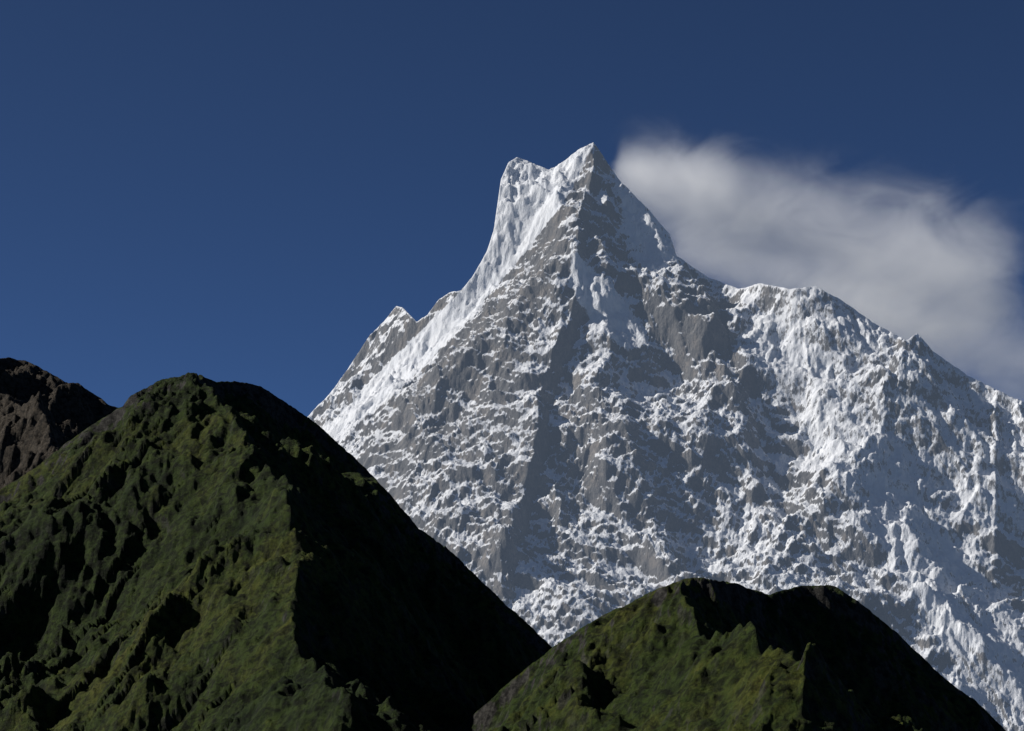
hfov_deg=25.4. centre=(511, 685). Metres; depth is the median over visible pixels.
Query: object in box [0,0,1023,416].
sky
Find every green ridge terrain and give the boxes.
[0,372,551,730]
[456,577,1005,730]
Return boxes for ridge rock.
[0,357,116,488]
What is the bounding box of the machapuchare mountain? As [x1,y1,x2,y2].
[308,143,1023,730]
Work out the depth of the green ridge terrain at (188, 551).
927.03 m
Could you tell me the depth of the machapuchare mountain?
7836.53 m
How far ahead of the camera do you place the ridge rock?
1731.13 m
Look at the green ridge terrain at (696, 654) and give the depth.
678.32 m

